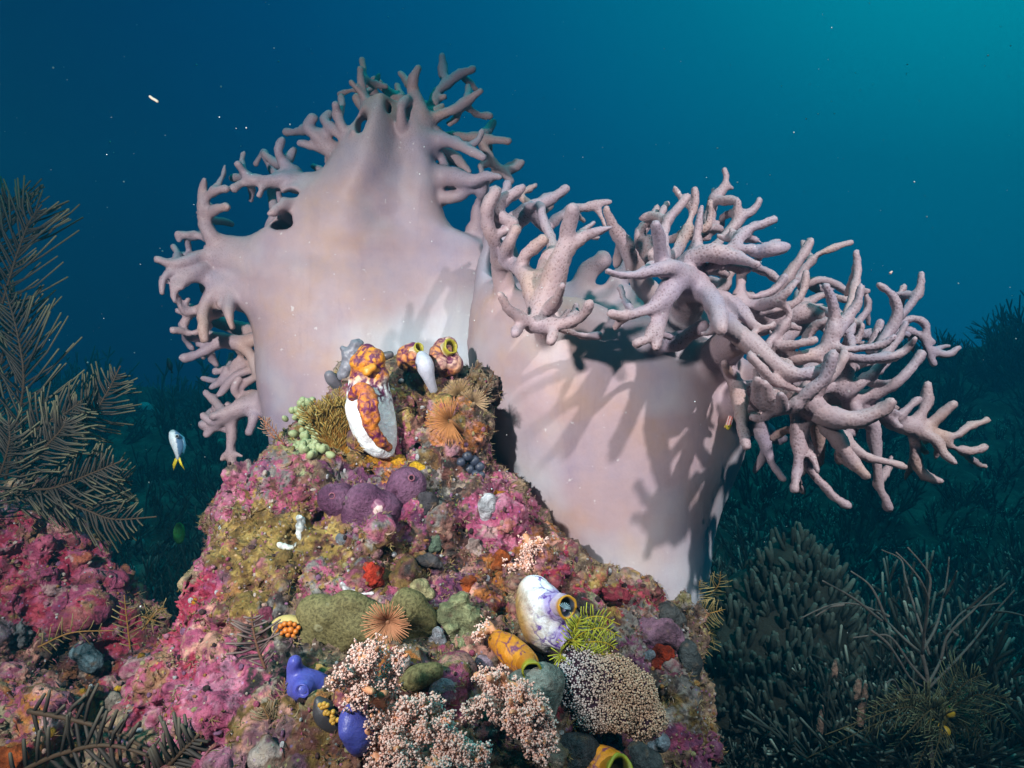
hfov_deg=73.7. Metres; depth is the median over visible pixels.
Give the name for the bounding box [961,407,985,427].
branching coral
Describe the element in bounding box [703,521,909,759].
finger coral
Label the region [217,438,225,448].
sponge
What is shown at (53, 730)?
sponge
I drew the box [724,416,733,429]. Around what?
fish
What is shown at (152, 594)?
sponge
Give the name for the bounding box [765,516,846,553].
fine branching coral
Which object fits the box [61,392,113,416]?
fine branching coral
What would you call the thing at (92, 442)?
fine branching coral
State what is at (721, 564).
branching coral
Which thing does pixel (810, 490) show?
fine branching coral
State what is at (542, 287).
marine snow
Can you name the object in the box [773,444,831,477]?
branching coral
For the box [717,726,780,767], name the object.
fine branching coral
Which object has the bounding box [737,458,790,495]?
branching coral
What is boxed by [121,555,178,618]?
fine branching coral
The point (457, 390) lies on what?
feather worm
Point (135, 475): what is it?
fine branching coral
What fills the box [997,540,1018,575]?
branching coral
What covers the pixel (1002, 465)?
branching coral
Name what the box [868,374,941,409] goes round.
fine branching coral
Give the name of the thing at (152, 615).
hydroid
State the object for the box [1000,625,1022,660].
branching coral
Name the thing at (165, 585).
fine branching coral
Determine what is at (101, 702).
crust nodules
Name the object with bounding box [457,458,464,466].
sea squirt
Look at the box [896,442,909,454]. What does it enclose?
branching coral
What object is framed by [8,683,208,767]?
hydroid
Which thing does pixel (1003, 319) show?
fine branching coral
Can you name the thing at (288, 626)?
clam
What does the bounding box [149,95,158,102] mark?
plankton worm
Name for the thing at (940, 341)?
fine branching coral
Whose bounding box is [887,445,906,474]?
branching coral
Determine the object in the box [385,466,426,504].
purple sponge
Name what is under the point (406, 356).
sea squirt
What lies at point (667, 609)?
sponge
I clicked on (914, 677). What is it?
fine branching coral
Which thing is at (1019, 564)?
branching coral
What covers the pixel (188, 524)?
fine branching coral
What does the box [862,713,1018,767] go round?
fine branching coral
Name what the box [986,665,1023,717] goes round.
branching coral
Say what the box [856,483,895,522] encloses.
branching coral
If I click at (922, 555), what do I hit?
branching coral
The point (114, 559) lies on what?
fine branching coral
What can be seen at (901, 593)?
fine branching coral
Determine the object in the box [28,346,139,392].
fine branching coral
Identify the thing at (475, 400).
feather worm
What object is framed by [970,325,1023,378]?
fine branching coral
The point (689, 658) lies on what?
sponge
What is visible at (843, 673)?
branching coral
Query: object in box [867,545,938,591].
branching coral
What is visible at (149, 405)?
sponge
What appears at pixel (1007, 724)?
fine branching coral
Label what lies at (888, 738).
branching coral
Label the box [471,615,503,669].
pink soft coral
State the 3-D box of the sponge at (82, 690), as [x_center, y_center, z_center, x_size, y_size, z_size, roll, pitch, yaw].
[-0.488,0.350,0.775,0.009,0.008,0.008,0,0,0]
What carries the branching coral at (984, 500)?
on the seabed
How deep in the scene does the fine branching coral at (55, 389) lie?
6.29 m
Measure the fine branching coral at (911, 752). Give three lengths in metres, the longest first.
0.261 x 0.237 x 0.146 m
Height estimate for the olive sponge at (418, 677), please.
0.030 m
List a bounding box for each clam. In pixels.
[270,615,300,637]
[312,696,338,733]
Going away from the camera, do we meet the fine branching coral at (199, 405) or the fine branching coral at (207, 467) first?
the fine branching coral at (207, 467)
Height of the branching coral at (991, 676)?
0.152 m
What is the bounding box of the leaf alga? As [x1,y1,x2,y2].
[173,523,184,543]
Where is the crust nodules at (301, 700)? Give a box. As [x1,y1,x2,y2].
[87,366,723,767]
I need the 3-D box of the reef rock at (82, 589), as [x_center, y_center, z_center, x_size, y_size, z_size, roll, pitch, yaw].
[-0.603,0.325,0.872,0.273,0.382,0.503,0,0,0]
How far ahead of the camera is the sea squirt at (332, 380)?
0.95 m
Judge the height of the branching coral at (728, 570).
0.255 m
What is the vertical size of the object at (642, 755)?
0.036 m
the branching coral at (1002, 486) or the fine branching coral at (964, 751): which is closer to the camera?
the fine branching coral at (964, 751)
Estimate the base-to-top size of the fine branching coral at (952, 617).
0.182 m
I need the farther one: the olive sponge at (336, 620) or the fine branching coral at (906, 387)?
the fine branching coral at (906, 387)
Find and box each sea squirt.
[285,655,327,702]
[324,370,341,388]
[337,339,363,379]
[338,704,374,756]
[345,343,396,458]
[384,351,393,359]
[396,342,423,372]
[415,351,437,392]
[429,336,462,377]
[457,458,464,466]
[462,451,471,460]
[465,464,473,473]
[469,455,479,465]
[475,462,484,471]
[488,630,541,677]
[515,575,576,654]
[587,744,632,767]
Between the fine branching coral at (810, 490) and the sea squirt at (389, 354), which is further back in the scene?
the fine branching coral at (810, 490)
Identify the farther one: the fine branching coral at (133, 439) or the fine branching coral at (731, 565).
the fine branching coral at (133, 439)
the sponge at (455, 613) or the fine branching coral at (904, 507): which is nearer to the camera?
the sponge at (455, 613)
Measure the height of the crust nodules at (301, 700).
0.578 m
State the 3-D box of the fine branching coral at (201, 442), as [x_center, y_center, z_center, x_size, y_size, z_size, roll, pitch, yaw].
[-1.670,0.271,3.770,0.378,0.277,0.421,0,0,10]
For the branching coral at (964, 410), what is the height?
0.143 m
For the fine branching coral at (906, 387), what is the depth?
5.38 m
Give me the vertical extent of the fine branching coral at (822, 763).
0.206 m
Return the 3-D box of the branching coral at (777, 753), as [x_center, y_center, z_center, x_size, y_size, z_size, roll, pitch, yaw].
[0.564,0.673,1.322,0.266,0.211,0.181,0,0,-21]
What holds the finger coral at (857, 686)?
attached to the branching coral at (850, 692)
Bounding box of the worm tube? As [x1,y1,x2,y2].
[340,582,373,594]
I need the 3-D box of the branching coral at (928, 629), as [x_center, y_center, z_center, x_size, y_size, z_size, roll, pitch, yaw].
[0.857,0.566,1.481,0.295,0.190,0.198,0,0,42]
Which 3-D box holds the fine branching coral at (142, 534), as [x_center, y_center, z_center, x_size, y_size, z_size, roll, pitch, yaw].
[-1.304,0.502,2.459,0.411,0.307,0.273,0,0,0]
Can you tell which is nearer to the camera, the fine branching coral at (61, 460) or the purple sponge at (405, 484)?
the purple sponge at (405, 484)
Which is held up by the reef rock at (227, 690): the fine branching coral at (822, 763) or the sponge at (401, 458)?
the sponge at (401, 458)
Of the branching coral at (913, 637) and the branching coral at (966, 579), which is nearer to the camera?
the branching coral at (913, 637)
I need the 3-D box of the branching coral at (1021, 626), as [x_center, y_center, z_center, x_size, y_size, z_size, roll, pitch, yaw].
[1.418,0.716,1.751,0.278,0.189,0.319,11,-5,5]
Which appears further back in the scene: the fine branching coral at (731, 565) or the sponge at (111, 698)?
the fine branching coral at (731, 565)
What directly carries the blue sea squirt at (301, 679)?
on the reef rock at (227, 690)
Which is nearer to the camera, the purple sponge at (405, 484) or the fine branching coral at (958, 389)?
the purple sponge at (405, 484)
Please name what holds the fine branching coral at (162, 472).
on the seabed
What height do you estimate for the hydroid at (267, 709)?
0.096 m
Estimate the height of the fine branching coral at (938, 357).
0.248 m
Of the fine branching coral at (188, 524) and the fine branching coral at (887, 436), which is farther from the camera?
the fine branching coral at (887, 436)
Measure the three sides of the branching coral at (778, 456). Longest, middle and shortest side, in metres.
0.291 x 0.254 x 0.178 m
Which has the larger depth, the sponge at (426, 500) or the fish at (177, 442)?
the fish at (177, 442)
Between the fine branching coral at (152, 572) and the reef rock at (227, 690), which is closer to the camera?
the reef rock at (227, 690)
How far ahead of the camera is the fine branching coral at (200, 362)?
5.35 m
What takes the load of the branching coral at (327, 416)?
on the reef rock at (227, 690)
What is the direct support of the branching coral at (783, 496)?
on the seabed
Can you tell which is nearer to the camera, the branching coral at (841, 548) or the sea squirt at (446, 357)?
the sea squirt at (446, 357)
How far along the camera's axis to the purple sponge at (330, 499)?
0.79 m
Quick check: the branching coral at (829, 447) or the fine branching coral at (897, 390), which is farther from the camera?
the fine branching coral at (897, 390)
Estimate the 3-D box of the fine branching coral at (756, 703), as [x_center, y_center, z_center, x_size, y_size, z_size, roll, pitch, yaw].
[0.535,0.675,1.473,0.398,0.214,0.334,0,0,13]
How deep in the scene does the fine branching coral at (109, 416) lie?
5.76 m
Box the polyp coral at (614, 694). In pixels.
[555,641,668,741]
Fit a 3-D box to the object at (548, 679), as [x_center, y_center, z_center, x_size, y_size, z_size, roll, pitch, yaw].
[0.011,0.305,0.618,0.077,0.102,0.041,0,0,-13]
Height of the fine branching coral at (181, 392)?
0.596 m
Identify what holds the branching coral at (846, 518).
on the seabed
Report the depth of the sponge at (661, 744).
0.74 m
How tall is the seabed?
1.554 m
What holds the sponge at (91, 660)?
on the reef rock at (82, 589)
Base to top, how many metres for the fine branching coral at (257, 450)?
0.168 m
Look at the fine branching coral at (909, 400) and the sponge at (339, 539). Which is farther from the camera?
the fine branching coral at (909, 400)
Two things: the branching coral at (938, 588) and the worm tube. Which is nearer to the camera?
the worm tube
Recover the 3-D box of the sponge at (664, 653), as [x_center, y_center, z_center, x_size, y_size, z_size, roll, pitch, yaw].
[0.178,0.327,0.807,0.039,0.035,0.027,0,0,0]
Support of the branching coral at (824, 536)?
on the seabed
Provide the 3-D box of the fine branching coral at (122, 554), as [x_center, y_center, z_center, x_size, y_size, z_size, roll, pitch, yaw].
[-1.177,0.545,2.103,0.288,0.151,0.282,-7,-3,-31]
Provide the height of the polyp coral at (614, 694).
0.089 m
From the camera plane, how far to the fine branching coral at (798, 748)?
1.30 m
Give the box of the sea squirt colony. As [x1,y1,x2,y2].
[282,396,335,459]
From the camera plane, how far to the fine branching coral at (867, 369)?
5.72 m
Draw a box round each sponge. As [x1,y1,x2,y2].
[0,744,29,767]
[7,615,33,649]
[51,727,56,737]
[68,642,103,673]
[79,688,86,693]
[102,691,122,712]
[113,685,121,691]
[131,537,144,549]
[137,653,144,658]
[138,402,152,409]
[151,586,162,603]
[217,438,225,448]
[253,606,272,621]
[296,587,437,652]
[317,483,351,515]
[335,533,346,544]
[341,483,401,531]
[344,447,379,463]
[363,562,384,588]
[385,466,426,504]
[390,454,406,465]
[399,656,410,672]
[399,662,442,691]
[409,461,425,469]
[410,578,434,601]
[415,552,442,570]
[417,491,438,515]
[428,534,441,552]
[428,626,446,644]
[428,678,455,695]
[436,591,482,648]
[459,575,476,592]
[465,537,482,556]
[475,654,494,671]
[478,493,495,520]
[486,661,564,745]
[490,489,505,494]
[491,549,510,570]
[598,587,630,604]
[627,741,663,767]
[638,617,684,653]
[642,649,655,660]
[647,732,670,752]
[651,643,674,669]
[658,601,686,627]
[677,638,702,679]
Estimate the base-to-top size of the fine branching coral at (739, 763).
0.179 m
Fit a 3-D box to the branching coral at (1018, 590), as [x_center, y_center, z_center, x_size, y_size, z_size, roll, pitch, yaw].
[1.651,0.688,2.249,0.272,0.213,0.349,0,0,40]
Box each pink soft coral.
[322,633,492,767]
[460,663,559,766]
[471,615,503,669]
[502,531,548,573]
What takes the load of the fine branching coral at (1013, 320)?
on the seabed
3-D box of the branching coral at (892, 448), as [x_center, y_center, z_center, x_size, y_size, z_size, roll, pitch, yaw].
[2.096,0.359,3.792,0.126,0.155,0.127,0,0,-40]
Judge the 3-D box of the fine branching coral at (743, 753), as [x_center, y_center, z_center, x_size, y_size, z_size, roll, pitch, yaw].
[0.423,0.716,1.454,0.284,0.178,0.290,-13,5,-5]
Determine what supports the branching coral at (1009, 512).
on the seabed
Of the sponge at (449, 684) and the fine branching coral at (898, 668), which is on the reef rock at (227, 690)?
the sponge at (449, 684)
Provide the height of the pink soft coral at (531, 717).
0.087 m
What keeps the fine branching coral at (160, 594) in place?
on the seabed
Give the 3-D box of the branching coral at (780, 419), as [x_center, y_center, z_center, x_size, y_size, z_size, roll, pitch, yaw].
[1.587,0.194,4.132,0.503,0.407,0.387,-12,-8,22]
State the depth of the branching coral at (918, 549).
2.76 m
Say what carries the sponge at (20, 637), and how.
on the reef rock at (82, 589)
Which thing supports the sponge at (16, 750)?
on the reef rock at (82, 589)
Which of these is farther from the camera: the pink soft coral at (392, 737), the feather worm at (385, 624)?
the feather worm at (385, 624)
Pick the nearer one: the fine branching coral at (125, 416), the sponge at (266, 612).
the sponge at (266, 612)
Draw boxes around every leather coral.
[154,53,524,465]
[467,167,990,607]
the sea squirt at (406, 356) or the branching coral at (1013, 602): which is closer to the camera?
the sea squirt at (406, 356)
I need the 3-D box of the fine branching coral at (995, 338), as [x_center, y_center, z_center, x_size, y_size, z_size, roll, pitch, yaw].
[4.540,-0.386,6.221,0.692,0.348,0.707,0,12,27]
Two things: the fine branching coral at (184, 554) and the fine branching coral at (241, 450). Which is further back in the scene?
the fine branching coral at (241, 450)
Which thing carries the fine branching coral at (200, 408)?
on the seabed
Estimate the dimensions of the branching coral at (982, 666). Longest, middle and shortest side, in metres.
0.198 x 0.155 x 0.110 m
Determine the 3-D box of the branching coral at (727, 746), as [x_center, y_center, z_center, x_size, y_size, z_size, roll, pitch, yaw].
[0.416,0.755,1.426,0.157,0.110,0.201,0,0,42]
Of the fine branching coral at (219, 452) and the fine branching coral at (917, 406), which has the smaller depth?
the fine branching coral at (219, 452)
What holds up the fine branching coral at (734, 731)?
on the seabed
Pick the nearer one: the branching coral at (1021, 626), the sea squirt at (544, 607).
the sea squirt at (544, 607)
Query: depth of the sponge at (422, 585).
0.72 m
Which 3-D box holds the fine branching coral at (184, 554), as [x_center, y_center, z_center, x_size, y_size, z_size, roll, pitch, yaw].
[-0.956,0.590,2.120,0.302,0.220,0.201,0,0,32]
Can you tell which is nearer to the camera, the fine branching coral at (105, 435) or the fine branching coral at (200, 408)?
the fine branching coral at (105, 435)
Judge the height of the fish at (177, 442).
0.068 m
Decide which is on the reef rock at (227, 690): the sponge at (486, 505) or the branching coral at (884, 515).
the sponge at (486, 505)
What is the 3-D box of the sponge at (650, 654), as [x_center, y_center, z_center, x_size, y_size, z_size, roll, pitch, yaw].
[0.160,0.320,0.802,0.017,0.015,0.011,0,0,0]
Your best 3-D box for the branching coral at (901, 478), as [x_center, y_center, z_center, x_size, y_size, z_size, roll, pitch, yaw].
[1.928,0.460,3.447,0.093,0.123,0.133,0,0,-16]
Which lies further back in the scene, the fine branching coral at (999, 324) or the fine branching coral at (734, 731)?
the fine branching coral at (999, 324)
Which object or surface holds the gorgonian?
on the seabed
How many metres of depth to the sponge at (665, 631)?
0.82 m
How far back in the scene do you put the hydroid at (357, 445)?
0.85 m
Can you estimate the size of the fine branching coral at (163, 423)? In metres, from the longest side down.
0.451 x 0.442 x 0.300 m
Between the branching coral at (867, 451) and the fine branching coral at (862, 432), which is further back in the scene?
the fine branching coral at (862, 432)
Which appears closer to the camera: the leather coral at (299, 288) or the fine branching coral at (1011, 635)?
the leather coral at (299, 288)
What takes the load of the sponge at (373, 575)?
on the reef rock at (227, 690)
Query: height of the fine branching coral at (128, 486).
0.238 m
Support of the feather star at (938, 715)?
on the branching coral at (1009, 761)
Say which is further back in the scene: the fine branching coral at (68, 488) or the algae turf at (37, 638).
the fine branching coral at (68, 488)
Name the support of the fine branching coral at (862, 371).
on the seabed
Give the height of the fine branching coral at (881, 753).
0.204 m
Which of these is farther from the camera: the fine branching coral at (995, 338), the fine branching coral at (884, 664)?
the fine branching coral at (995, 338)
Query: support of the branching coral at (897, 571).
on the seabed
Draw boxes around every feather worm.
[360,601,411,644]
[424,396,463,445]
[443,378,472,396]
[460,386,490,411]
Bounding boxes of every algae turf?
[0,474,163,762]
[79,357,728,767]
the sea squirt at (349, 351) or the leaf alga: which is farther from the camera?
the leaf alga
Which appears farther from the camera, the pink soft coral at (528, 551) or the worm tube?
the pink soft coral at (528, 551)
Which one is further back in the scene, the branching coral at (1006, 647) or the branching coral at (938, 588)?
the branching coral at (938, 588)
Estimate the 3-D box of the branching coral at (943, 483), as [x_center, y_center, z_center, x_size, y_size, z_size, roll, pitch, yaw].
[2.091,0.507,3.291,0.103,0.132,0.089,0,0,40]
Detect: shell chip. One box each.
[277,542,296,549]
[295,515,305,539]
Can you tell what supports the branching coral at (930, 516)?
on the seabed
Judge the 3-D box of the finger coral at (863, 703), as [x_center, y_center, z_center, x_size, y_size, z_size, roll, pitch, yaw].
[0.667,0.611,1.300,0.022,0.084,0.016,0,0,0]
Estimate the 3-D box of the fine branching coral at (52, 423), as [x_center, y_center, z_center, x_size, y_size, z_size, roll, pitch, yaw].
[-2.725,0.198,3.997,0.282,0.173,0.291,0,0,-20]
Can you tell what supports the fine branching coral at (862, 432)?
on the seabed
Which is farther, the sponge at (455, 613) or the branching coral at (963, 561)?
the branching coral at (963, 561)
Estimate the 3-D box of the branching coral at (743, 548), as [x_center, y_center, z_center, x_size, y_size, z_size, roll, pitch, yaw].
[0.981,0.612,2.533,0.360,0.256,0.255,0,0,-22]
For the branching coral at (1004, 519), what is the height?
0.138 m
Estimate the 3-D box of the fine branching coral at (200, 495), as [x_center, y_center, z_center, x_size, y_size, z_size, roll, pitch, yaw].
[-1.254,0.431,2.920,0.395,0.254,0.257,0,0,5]
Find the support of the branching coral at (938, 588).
on the seabed
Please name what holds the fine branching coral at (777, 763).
on the seabed
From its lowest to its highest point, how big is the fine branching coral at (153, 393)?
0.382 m
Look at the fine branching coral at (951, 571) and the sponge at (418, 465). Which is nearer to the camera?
the sponge at (418, 465)
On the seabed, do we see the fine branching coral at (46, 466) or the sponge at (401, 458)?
the fine branching coral at (46, 466)
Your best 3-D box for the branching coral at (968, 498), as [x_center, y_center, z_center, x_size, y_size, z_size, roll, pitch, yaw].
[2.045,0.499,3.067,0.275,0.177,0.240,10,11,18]
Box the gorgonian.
[800,547,1023,767]
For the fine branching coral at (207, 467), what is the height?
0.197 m
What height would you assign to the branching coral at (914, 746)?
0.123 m
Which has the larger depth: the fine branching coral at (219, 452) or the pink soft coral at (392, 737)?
the fine branching coral at (219, 452)
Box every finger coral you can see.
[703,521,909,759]
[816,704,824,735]
[831,658,837,678]
[853,678,861,699]
[857,683,868,726]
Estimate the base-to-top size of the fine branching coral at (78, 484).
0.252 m
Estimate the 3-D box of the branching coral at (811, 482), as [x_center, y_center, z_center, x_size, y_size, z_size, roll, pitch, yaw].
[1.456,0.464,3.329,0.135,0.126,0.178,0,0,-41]
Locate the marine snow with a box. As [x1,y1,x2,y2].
[4,13,1016,739]
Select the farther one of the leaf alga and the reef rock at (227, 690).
the leaf alga
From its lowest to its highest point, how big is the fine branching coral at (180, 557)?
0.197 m
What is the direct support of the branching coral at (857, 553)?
on the seabed
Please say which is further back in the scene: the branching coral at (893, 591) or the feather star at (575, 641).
the branching coral at (893, 591)
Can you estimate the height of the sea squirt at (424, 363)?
0.058 m
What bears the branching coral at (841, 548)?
on the seabed
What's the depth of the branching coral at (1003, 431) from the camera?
4.45 m
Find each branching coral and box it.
[2,439,99,482]
[17,414,114,459]
[25,403,57,425]
[25,406,124,450]
[26,363,80,401]
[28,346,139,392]
[30,436,99,475]
[39,462,123,499]
[51,350,110,392]
[52,407,153,445]
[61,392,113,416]
[64,440,121,484]
[71,472,135,512]
[73,497,145,564]
[76,451,138,490]
[82,398,149,431]
[83,376,144,399]
[85,454,163,501]
[94,509,143,551]
[95,368,138,386]
[99,386,141,422]
[103,481,207,559]
[112,386,195,439]
[112,476,194,528]
[114,358,209,416]
[116,540,180,579]
[120,443,193,487]
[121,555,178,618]
[126,363,210,415]
[139,541,181,592]
[144,373,191,404]
[145,451,194,479]
[149,556,192,613]
[151,504,206,560]
[151,552,190,599]
[153,559,193,610]
[158,389,209,429]
[160,535,206,581]
[160,570,184,616]
[161,409,241,453]
[162,459,244,509]
[162,508,198,529]
[165,371,248,412]
[166,530,206,569]
[167,351,256,410]
[177,447,245,484]
[193,397,210,413]
[194,432,224,463]
[199,498,209,509]
[200,450,255,505]
[225,426,264,458]
[230,383,256,402]
[237,440,267,461]
[238,417,268,448]
[707,545,756,592]
[708,548,741,588]
[712,539,739,575]
[712,550,731,582]
[714,503,762,544]
[714,674,760,739]
[717,515,819,568]
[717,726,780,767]
[718,723,835,767]
[719,685,774,767]
[719,733,789,767]
[720,493,737,520]
[720,730,734,765]
[722,693,770,745]
[725,441,782,508]
[728,624,842,687]
[729,540,751,567]
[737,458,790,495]
[739,660,960,767]
[744,444,786,468]
[745,680,892,767]
[761,524,774,549]
[763,471,831,501]
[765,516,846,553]
[765,663,882,767]
[768,480,789,499]
[769,415,789,441]
[769,419,786,428]
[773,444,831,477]
[778,514,891,589]
[779,655,912,767]
[784,651,917,757]
[789,467,826,487]
[793,493,817,518]
[798,514,840,547]
[800,468,893,550]
[810,435,857,461]
[812,616,986,739]
[812,645,989,767]
[820,626,952,702]
[822,463,872,493]
[825,443,900,480]
[828,462,891,506]
[831,498,859,530]
[838,489,915,551]
[839,537,881,569]
[839,661,899,708]
[845,641,1023,767]
[848,459,935,516]
[848,576,939,620]
[849,543,932,597]
[849,592,993,673]
[849,652,920,703]
[850,576,880,605]
[850,657,1023,767]
[852,708,973,767]
[854,324,922,379]
[854,377,912,441]
[854,576,922,618]
[854,671,992,759]
[855,362,895,377]
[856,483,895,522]
[858,367,912,403]
[858,367,916,401]
[858,389,930,443]
[858,556,990,687]
[861,618,1023,730]
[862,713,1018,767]
[863,550,1008,654]
[864,445,885,471]
[865,528,956,584]
[866,535,890,553]
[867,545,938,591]
[868,341,942,391]
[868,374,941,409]
[872,577,1023,696]
[876,596,943,644]
[882,465,904,482]
[883,363,914,397]
[883,436,900,457]
[885,381,936,408]
[887,365,976,427]
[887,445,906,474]
[888,724,1008,767]
[890,335,959,371]
[891,535,905,553]
[892,694,1023,767]
[895,537,940,567]
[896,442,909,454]
[901,391,934,417]
[902,456,962,485]
[903,334,961,359]
[903,344,969,366]
[904,542,989,580]
[907,496,977,537]
[910,546,1023,625]
[912,569,977,607]
[915,339,986,374]
[915,367,990,404]
[917,332,991,377]
[918,327,970,358]
[931,614,1023,689]
[932,485,974,513]
[932,548,988,578]
[932,592,999,646]
[933,600,975,627]
[935,470,1001,515]
[937,576,1023,635]
[938,677,1023,767]
[939,476,957,498]
[951,471,1023,516]
[954,519,992,547]
[956,334,1023,378]
[956,416,980,442]
[956,659,1023,767]
[957,404,973,418]
[957,442,1023,482]
[958,563,1023,621]
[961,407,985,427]
[961,657,1023,721]
[962,697,1022,743]
[963,323,1023,358]
[966,303,1011,339]
[967,323,1023,360]
[969,326,1023,369]
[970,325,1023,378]
[971,516,1023,594]
[974,418,1007,439]
[975,469,1008,491]
[975,610,1023,671]
[983,309,1012,340]
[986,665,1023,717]
[990,290,1023,340]
[990,325,1023,352]
[990,685,1022,745]
[996,501,1023,518]
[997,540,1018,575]
[998,618,1023,655]
[999,501,1023,530]
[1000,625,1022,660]
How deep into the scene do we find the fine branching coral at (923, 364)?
6.04 m
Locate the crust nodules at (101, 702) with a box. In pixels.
[0,502,164,765]
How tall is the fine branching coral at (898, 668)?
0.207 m
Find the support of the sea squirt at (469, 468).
on the reef rock at (227, 690)
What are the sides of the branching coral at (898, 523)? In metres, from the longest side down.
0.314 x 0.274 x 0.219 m
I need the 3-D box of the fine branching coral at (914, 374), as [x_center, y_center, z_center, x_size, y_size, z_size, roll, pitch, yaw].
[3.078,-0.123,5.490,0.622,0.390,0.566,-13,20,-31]
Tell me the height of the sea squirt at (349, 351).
0.060 m
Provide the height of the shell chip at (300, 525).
0.032 m
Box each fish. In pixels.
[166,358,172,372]
[169,430,185,470]
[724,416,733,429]
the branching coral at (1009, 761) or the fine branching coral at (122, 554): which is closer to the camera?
the branching coral at (1009, 761)
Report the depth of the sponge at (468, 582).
0.75 m
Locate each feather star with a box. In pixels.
[548,602,621,666]
[806,650,1023,767]
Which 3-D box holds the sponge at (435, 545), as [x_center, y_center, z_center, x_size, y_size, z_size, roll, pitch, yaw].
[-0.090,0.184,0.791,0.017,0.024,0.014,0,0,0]
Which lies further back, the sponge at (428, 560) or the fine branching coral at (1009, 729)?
the fine branching coral at (1009, 729)
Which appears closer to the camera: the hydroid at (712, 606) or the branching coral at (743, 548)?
the hydroid at (712, 606)
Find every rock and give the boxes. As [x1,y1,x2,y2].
[0,475,176,767]
[83,354,724,767]
[560,732,599,767]
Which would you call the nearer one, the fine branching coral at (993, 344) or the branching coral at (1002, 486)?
the branching coral at (1002, 486)
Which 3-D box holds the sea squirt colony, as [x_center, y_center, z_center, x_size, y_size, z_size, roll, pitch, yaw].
[-0.270,0.056,0.908,0.050,0.077,0.149,0,0,-29]
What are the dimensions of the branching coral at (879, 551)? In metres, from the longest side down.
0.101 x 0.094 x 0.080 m
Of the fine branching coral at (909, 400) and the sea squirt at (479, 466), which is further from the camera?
the fine branching coral at (909, 400)
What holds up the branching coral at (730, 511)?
on the seabed
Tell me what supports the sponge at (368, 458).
on the reef rock at (227, 690)
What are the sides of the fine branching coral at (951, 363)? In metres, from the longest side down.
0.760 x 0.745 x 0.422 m
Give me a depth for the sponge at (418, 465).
0.83 m
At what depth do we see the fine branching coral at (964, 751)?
1.22 m
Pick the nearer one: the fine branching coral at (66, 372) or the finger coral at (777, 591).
the finger coral at (777, 591)
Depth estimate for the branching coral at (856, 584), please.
2.19 m
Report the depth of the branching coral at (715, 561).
2.49 m
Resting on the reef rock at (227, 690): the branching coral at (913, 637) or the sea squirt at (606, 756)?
the sea squirt at (606, 756)
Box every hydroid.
[0,175,84,479]
[0,361,156,552]
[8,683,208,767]
[37,595,171,653]
[225,611,280,669]
[250,678,287,720]
[257,416,285,445]
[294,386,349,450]
[325,435,364,454]
[466,359,494,399]
[699,571,732,656]
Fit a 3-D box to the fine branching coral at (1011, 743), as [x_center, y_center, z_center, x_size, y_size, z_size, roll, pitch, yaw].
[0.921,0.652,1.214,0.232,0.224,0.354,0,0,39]
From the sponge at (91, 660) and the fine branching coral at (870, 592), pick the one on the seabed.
the fine branching coral at (870, 592)
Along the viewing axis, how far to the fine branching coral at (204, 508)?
2.68 m
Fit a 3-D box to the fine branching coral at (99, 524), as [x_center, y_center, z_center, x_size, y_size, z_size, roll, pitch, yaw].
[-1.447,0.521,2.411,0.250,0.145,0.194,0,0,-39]
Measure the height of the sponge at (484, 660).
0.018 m
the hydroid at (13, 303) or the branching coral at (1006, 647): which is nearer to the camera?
the hydroid at (13, 303)
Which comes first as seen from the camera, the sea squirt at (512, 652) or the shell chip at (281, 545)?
the sea squirt at (512, 652)
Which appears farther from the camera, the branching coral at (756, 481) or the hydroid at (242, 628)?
the branching coral at (756, 481)
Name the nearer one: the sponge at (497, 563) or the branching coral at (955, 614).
the sponge at (497, 563)
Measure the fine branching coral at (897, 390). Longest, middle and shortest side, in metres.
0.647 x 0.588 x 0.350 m
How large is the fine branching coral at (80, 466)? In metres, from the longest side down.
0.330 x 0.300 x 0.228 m
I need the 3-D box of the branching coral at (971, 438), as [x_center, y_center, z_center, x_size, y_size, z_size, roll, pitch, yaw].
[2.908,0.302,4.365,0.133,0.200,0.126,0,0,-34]
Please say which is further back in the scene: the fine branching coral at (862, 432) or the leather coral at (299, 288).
the fine branching coral at (862, 432)
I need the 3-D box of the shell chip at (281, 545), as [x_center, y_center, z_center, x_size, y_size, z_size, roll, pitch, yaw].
[-0.254,0.185,0.776,0.026,0.011,0.009,0,0,0]
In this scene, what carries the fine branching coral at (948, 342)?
on the seabed
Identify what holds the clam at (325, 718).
on the reef rock at (227, 690)
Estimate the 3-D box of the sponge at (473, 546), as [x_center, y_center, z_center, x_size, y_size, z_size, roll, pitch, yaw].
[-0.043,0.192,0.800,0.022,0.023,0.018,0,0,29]
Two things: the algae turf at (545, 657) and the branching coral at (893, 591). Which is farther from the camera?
the branching coral at (893, 591)
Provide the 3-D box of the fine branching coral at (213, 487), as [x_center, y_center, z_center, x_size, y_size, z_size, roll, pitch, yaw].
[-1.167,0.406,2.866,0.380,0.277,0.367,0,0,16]
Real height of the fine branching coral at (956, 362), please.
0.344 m
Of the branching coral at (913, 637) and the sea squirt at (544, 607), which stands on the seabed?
the branching coral at (913, 637)
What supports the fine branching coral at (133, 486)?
on the seabed
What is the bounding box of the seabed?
[0,328,1023,767]
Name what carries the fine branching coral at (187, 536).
on the seabed
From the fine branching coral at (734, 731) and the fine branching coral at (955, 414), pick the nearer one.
the fine branching coral at (734, 731)

